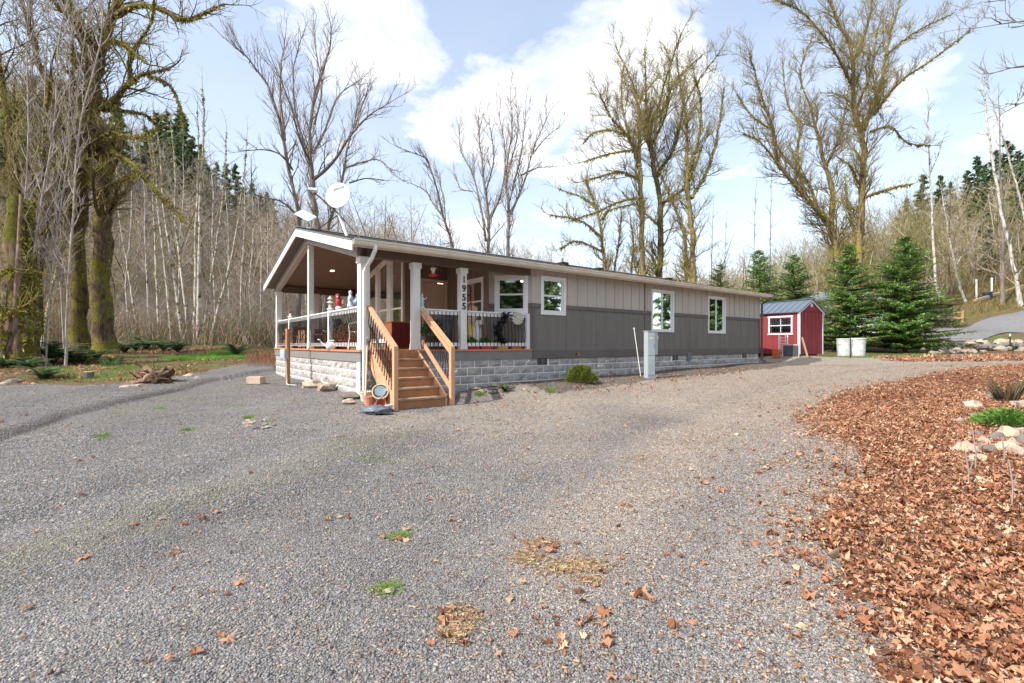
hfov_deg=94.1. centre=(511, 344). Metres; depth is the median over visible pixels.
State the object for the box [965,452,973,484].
bare whip
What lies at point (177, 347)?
fern
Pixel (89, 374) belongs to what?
sawn stump
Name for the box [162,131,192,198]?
hill conifer
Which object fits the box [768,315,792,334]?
window
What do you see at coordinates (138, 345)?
fern
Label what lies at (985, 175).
hill conifer
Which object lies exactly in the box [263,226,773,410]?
house
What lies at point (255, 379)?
paving brick
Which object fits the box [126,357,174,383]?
root stump
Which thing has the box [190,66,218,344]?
white alder
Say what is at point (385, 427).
gravel stones
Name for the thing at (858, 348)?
plastic tub
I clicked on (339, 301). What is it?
ornament parrot
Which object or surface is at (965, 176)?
hill conifer
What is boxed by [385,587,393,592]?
rock
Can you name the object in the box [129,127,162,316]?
white alder
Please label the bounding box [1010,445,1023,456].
rock
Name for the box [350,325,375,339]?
flower pot
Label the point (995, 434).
rock
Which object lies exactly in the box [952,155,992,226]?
hill conifer
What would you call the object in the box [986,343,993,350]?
rock
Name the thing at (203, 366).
forest floor growth
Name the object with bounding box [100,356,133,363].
fern
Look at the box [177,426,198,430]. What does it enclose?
grass tussock
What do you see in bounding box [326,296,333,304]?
ornament pagoda
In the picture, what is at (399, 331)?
red cabinet
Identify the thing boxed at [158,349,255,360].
grass patch
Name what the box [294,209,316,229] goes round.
flat antenna
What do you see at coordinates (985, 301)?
bank growth
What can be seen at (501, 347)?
trough planter
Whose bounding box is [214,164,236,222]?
hill conifer
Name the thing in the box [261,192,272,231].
hill conifer
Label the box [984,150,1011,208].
hill conifer
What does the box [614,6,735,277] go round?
mossy maple
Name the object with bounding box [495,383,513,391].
fern
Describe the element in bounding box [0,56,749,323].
bare woods
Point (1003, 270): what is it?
bare tree
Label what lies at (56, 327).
undergrowth
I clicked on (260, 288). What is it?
white alder
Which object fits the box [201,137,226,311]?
white alder
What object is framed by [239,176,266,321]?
white alder
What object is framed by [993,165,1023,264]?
hill conifer
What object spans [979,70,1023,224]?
white birch
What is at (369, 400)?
garden pot
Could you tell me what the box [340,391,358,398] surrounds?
rock
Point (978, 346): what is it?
rock
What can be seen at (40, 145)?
hill conifer
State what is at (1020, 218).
hill conifer
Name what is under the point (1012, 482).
bare whip
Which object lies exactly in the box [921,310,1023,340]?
gravel road
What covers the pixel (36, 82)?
slender maple
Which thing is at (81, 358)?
fern
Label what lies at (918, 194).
hill conifer
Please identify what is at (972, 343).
rock
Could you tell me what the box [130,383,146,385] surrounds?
rock
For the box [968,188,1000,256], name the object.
hill conifer
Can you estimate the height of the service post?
1.560 m
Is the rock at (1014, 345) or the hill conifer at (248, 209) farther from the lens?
the hill conifer at (248, 209)
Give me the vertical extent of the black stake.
2.195 m
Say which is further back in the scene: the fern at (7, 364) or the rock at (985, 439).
the fern at (7, 364)
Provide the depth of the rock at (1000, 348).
25.65 m
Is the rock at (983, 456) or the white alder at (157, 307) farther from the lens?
the white alder at (157, 307)
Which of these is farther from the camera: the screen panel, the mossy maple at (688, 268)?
the mossy maple at (688, 268)
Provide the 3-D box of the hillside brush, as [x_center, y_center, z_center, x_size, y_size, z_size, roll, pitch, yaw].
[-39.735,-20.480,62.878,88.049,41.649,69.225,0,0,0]
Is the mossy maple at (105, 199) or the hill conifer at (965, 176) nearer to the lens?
the mossy maple at (105, 199)
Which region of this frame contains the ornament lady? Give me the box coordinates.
[347,290,353,307]
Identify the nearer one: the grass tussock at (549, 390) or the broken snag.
the grass tussock at (549, 390)
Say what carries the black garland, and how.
hanging from the house
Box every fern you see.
[0,356,36,367]
[5,357,51,368]
[12,366,75,378]
[39,341,95,363]
[43,351,97,362]
[59,351,103,363]
[72,348,115,358]
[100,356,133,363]
[117,340,146,352]
[123,342,146,349]
[125,336,169,348]
[141,339,184,350]
[163,341,197,351]
[217,343,256,354]
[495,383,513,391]
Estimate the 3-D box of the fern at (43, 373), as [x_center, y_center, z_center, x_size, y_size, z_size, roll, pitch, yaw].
[-15.279,0.950,15.561,1.520,0.528,1.486,0,0,-39]
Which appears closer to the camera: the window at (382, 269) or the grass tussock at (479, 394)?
the grass tussock at (479, 394)
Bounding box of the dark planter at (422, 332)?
[420,316,444,349]
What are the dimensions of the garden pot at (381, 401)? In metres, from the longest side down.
0.200 x 0.197 x 0.170 m
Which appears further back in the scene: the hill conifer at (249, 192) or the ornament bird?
the hill conifer at (249, 192)
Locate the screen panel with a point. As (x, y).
(790, 350)
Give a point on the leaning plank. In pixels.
(804, 347)
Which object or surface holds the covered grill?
on the house
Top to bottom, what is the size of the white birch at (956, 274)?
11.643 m
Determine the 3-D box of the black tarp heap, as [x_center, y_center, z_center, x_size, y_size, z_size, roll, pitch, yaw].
[-4.730,-0.231,12.898,0.846,0.942,1.238,0,0,-37]
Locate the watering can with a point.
(329, 345)
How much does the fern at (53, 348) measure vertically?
0.989 m
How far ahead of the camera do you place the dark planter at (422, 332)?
11.19 m
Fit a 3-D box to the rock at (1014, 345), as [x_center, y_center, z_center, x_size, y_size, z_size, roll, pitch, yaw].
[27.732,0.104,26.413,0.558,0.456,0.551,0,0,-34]
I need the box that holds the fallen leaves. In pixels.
[0,344,1023,682]
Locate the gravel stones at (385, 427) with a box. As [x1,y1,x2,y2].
[0,368,1007,443]
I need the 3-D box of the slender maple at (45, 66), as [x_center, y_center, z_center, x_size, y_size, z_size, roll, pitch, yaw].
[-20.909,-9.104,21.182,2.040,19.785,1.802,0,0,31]
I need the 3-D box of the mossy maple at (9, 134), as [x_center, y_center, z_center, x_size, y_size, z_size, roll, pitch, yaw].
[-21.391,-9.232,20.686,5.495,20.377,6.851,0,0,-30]
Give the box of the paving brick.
[246,376,265,383]
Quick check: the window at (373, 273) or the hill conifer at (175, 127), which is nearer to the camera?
the window at (373, 273)
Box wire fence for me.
[907,334,1023,350]
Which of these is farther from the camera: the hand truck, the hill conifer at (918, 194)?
the hill conifer at (918, 194)
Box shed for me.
[758,298,825,355]
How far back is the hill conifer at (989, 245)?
51.92 m
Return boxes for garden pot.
[359,391,371,401]
[363,395,374,405]
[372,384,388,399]
[375,398,385,405]
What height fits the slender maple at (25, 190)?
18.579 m
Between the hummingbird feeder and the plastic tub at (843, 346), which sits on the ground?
the plastic tub at (843, 346)
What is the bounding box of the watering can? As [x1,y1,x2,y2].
[318,339,335,348]
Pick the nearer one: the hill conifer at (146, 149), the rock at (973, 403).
the rock at (973, 403)
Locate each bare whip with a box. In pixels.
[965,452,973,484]
[972,431,980,469]
[1001,436,1008,461]
[1008,460,1017,503]
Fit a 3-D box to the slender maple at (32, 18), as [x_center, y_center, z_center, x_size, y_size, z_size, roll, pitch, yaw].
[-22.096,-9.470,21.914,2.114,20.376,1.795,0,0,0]
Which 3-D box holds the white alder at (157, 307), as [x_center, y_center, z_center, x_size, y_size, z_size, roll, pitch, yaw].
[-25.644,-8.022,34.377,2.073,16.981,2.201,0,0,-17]
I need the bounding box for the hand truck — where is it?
[455,294,471,348]
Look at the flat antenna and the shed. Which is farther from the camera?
the shed
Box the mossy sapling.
[0,249,56,357]
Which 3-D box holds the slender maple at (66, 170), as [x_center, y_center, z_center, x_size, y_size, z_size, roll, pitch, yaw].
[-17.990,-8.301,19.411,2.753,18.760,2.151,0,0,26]
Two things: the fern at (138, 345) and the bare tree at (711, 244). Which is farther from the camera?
the bare tree at (711, 244)
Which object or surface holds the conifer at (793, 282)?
on the ground
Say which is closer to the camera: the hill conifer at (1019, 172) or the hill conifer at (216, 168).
the hill conifer at (1019, 172)
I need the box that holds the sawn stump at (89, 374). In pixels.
[82,371,94,378]
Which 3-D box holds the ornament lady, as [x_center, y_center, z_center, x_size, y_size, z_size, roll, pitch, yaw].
[-3.624,-1.020,10.687,0.150,0.400,0.160,0,0,-37]
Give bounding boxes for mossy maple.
[0,0,100,339]
[0,0,269,354]
[532,164,655,272]
[555,21,671,275]
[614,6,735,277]
[649,23,738,282]
[721,13,865,323]
[757,0,1000,306]
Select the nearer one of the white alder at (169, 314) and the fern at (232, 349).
the fern at (232, 349)
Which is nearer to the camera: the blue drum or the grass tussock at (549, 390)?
the grass tussock at (549, 390)
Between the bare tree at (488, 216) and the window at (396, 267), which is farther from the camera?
the bare tree at (488, 216)
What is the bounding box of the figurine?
[420,294,426,307]
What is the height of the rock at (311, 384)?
0.247 m
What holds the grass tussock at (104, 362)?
on the ground
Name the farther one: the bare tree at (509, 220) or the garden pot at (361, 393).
the bare tree at (509, 220)
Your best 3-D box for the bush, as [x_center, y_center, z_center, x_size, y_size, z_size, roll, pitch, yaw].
[1.819,0.772,12.381,1.014,0.544,0.977,0,0,0]
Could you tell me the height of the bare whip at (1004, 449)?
0.331 m
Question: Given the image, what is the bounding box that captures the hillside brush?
[43,143,356,342]
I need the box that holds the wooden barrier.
[953,310,963,321]
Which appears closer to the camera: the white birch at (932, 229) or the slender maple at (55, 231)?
the slender maple at (55, 231)
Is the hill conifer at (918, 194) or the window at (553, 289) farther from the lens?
the hill conifer at (918, 194)
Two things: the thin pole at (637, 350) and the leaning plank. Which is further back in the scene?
the leaning plank
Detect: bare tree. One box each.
[379,134,457,247]
[450,82,523,253]
[490,68,570,256]
[705,194,718,285]
[715,209,731,286]
[747,180,762,285]
[762,178,779,286]
[935,0,1023,128]
[989,82,1014,304]
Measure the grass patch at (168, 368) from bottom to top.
0.798 m
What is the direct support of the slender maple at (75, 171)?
on the ground
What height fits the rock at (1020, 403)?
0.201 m
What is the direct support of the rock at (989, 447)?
on the ground
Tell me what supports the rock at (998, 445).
on the ground
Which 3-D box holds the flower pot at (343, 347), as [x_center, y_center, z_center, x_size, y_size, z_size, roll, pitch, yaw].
[-4.093,-0.214,11.699,0.561,0.668,0.593,0,0,-37]
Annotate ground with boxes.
[0,109,1023,682]
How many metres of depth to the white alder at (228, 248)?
37.01 m
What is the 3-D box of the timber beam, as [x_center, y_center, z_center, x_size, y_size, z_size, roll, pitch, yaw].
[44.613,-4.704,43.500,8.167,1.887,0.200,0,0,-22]
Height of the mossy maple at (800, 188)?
28.382 m
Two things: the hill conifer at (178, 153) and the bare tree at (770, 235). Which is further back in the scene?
the hill conifer at (178, 153)
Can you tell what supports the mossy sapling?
on the ground
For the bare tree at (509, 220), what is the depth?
36.11 m
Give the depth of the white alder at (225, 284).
31.98 m
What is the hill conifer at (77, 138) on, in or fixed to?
on the ground
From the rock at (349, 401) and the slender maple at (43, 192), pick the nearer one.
the rock at (349, 401)
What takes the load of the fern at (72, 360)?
on the ground
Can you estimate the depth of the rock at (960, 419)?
6.94 m
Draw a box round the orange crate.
[772,349,779,357]
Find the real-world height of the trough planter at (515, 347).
0.243 m
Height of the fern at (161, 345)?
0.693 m
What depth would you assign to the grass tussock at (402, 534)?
3.40 m
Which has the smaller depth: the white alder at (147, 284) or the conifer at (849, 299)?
the conifer at (849, 299)
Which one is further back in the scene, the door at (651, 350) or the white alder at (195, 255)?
the white alder at (195, 255)
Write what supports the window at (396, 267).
in the house
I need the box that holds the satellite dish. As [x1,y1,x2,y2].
[308,183,360,237]
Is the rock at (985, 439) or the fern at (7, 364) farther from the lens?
the fern at (7, 364)
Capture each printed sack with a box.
[468,323,472,342]
[473,324,481,348]
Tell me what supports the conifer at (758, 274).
on the ground
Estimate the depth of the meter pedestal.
13.52 m
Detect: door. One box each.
[420,278,447,347]
[648,333,654,374]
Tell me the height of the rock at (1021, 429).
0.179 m
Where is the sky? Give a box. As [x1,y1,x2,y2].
[0,0,1023,288]
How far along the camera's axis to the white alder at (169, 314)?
32.62 m
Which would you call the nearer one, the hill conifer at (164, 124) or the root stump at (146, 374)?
the root stump at (146, 374)
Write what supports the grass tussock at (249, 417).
on the ground
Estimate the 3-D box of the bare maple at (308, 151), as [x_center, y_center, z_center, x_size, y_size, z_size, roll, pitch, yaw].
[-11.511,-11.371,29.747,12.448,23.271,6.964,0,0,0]
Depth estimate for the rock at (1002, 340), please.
26.59 m
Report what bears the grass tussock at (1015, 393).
on the ground
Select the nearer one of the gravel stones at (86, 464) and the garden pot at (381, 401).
the gravel stones at (86, 464)
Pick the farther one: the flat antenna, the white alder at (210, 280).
the white alder at (210, 280)
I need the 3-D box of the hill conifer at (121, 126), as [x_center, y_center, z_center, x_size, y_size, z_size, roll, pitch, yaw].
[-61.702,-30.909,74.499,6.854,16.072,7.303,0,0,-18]
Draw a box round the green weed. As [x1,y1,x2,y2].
[969,406,1023,427]
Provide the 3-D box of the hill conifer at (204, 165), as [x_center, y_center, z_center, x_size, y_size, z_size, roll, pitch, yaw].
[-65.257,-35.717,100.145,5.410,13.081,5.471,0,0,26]
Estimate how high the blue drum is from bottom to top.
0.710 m
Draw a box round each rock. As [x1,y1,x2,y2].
[3,378,24,382]
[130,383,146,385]
[302,380,322,387]
[317,382,336,390]
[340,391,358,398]
[342,398,355,403]
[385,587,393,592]
[948,349,960,353]
[950,440,981,453]
[951,417,964,422]
[962,339,975,346]
[963,400,982,408]
[968,430,983,434]
[969,454,987,463]
[972,344,981,347]
[975,339,983,343]
[977,437,991,443]
[979,445,1001,453]
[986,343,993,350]
[987,431,1005,437]
[992,345,1007,350]
[993,441,1015,451]
[994,338,1008,343]
[997,426,1020,437]
[1008,342,1017,349]
[1009,400,1023,408]
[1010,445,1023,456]
[1012,427,1023,433]
[1015,434,1023,443]
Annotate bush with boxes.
[563,364,599,382]
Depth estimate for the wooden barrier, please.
37.94 m
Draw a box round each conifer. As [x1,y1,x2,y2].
[0,74,37,173]
[0,92,32,219]
[3,92,58,196]
[52,88,95,195]
[81,87,120,177]
[107,95,143,193]
[133,125,165,192]
[143,112,170,186]
[154,111,173,178]
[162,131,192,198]
[163,116,202,194]
[165,176,183,227]
[169,108,188,170]
[178,135,204,203]
[195,144,212,184]
[201,166,222,223]
[211,162,221,201]
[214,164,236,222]
[229,163,245,222]
[232,186,254,232]
[247,183,256,220]
[254,192,265,228]
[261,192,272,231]
[704,264,740,288]
[733,250,790,302]
[769,254,834,343]
[820,245,896,348]
[856,236,978,352]
[912,174,933,232]
[928,175,952,231]
[947,182,960,219]
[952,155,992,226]
[957,170,972,226]
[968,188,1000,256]
[977,229,999,279]
[981,164,991,195]
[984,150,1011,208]
[987,140,1017,206]
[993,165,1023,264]
[1004,149,1023,211]
[1007,180,1023,260]
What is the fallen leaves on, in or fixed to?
on the ground
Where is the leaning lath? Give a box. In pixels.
[364,337,367,403]
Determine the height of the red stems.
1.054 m
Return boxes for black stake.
[850,311,853,357]
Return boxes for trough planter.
[467,337,477,348]
[479,336,492,348]
[495,336,507,348]
[509,340,521,348]
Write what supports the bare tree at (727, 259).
on the ground
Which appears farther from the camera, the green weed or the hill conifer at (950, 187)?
the hill conifer at (950, 187)
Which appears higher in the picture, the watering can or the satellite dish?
the satellite dish
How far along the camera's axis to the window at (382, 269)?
15.18 m
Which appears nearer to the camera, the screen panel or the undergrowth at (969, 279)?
the screen panel
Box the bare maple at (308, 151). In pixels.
[201,0,416,327]
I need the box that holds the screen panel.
[782,344,798,357]
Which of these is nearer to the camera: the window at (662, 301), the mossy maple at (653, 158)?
the window at (662, 301)
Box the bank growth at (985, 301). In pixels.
[944,281,1023,316]
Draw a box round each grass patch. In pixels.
[47,353,943,379]
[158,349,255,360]
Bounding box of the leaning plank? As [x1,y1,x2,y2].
[801,337,807,357]
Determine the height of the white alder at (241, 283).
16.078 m
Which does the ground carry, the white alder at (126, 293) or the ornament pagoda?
the white alder at (126, 293)
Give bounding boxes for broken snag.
[0,194,44,368]
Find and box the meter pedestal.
[643,331,658,377]
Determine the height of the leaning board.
1.209 m
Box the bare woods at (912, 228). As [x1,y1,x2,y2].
[679,151,1023,301]
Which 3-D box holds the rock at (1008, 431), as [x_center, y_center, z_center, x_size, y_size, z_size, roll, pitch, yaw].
[6.347,1.144,6.098,0.261,0.200,0.292,0,0,45]
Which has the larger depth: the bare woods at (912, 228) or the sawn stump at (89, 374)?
the bare woods at (912, 228)
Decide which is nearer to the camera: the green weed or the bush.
the green weed
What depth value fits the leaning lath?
9.62 m
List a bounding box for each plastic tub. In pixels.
[836,338,852,355]
[851,338,866,355]
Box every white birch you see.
[916,88,950,298]
[938,175,973,302]
[974,63,1023,307]
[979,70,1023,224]
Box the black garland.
[493,312,513,343]
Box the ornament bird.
[353,294,356,305]
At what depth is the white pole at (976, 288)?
42.95 m
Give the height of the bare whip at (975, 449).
0.451 m
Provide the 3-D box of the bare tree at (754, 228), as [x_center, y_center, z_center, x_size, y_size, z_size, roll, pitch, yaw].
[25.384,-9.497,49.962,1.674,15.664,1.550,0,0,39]
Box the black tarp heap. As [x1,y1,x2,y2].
[323,319,347,348]
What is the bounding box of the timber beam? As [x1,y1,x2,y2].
[973,285,1023,301]
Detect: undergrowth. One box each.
[0,160,356,348]
[784,226,1023,304]
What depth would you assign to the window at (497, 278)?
12.79 m
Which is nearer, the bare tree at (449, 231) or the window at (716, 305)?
the window at (716, 305)
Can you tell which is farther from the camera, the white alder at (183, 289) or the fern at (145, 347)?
the white alder at (183, 289)
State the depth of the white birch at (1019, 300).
39.94 m
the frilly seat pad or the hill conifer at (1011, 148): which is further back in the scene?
the hill conifer at (1011, 148)
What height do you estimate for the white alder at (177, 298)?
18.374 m
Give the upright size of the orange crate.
0.380 m
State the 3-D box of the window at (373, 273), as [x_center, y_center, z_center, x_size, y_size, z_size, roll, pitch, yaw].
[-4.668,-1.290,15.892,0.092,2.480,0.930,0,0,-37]
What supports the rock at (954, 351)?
on the ground
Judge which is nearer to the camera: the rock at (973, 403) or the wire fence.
the rock at (973, 403)
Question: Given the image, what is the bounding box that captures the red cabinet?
[384,321,409,348]
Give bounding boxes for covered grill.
[435,314,452,348]
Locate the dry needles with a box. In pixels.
[426,452,802,650]
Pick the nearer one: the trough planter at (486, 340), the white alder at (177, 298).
the trough planter at (486, 340)
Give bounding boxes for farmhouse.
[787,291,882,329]
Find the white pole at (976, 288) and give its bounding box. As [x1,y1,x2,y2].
[975,279,977,297]
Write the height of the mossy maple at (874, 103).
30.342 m
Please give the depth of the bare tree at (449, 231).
33.90 m
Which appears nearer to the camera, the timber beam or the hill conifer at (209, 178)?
the timber beam
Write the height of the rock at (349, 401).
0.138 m
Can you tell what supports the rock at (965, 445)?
on the ground
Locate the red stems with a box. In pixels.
[237,346,275,365]
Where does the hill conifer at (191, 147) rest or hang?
on the ground
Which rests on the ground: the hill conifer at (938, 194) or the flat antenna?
the hill conifer at (938, 194)
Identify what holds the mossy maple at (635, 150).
on the ground
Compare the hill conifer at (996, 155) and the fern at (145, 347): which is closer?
the fern at (145, 347)
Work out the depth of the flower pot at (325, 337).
12.31 m
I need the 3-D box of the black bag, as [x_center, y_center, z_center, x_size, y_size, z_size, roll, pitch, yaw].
[-2.412,1.178,8.465,0.624,0.206,0.316,0,0,0]
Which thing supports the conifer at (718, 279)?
on the ground
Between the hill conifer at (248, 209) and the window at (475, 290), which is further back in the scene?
the hill conifer at (248, 209)
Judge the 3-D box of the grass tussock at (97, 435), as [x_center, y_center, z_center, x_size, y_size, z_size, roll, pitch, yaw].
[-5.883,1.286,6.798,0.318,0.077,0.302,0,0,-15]
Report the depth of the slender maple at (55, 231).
21.84 m
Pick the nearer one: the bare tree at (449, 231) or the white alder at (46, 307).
the white alder at (46, 307)
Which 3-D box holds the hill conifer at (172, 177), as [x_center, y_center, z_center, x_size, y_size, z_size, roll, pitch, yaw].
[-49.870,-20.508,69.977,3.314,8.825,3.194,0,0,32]
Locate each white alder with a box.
[40,216,66,346]
[102,102,153,337]
[116,149,141,320]
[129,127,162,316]
[138,124,171,345]
[145,89,189,341]
[146,113,181,340]
[160,100,206,343]
[163,132,193,300]
[179,90,217,344]
[187,108,243,343]
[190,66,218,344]
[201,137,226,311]
[208,114,257,342]
[213,156,246,322]
[227,144,259,328]
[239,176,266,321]
[244,177,275,329]
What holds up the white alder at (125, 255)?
on the ground
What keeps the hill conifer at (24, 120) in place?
on the ground
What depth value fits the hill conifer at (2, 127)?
59.81 m
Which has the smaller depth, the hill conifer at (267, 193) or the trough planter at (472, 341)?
the trough planter at (472, 341)
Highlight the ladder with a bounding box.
[778,335,787,355]
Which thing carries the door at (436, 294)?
in the house
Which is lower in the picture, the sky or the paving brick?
the paving brick
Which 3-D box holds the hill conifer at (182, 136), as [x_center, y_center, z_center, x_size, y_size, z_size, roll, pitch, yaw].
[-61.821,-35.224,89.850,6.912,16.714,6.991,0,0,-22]
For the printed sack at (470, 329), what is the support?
on the house
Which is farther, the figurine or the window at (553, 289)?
the window at (553, 289)
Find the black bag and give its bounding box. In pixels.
[360,404,393,414]
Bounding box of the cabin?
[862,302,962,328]
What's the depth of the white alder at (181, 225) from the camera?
41.03 m
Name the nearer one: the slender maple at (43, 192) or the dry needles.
the dry needles
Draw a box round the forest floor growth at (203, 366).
[0,343,274,382]
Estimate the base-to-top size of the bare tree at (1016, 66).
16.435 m
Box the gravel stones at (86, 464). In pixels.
[0,423,1023,525]
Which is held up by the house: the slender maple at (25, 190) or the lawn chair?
the lawn chair
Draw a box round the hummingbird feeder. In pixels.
[428,268,437,276]
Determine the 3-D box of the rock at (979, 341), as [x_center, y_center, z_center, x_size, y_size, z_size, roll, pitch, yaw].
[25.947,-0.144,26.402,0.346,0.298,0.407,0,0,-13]
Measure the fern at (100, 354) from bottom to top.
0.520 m
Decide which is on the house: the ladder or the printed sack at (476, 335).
the printed sack at (476, 335)
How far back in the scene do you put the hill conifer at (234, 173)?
91.87 m
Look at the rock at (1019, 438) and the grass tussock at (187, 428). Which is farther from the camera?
the grass tussock at (187, 428)
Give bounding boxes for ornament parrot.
[335,294,343,309]
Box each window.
[370,267,375,342]
[376,260,388,342]
[389,261,402,320]
[467,277,483,324]
[494,275,527,312]
[541,275,565,315]
[651,289,673,331]
[708,295,725,333]
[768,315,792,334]
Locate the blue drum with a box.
[982,292,992,299]
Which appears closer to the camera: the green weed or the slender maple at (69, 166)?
the green weed
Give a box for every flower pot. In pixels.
[324,327,344,348]
[333,322,355,348]
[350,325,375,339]
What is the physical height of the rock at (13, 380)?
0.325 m
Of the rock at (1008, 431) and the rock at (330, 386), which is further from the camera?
the rock at (330, 386)
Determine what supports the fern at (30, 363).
on the ground
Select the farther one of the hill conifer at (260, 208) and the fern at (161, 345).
the hill conifer at (260, 208)
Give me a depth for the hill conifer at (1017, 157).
79.98 m
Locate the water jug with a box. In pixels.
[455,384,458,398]
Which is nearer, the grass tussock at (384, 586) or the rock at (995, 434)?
the grass tussock at (384, 586)
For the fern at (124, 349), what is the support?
on the ground
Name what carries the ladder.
on the ground
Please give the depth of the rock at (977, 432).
6.09 m
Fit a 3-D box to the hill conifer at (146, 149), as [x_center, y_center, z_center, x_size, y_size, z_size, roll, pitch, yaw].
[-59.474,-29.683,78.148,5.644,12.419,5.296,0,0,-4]
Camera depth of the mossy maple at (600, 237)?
32.94 m
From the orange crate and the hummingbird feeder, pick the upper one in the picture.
the hummingbird feeder
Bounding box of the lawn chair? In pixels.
[347,313,379,348]
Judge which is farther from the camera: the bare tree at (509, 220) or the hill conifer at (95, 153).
the hill conifer at (95, 153)
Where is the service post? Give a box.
[280,329,296,385]
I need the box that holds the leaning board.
[468,305,477,326]
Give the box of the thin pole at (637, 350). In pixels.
[633,328,640,375]
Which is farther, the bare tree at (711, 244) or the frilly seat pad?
the bare tree at (711, 244)
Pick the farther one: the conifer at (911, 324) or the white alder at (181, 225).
the white alder at (181, 225)
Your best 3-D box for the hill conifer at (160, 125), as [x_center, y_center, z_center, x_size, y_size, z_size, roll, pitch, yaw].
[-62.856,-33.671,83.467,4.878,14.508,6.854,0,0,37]
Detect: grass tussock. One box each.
[89,431,113,437]
[100,358,120,365]
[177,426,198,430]
[242,414,258,418]
[364,576,409,597]
[382,524,418,541]
[471,390,487,395]
[543,386,558,391]
[983,377,1023,402]
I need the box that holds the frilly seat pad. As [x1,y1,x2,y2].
[511,312,523,324]
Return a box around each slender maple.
[0,0,61,268]
[0,0,78,347]
[8,0,65,278]
[9,0,67,269]
[9,0,87,270]
[12,0,68,280]
[27,0,110,365]
[33,0,121,365]
[41,0,87,345]

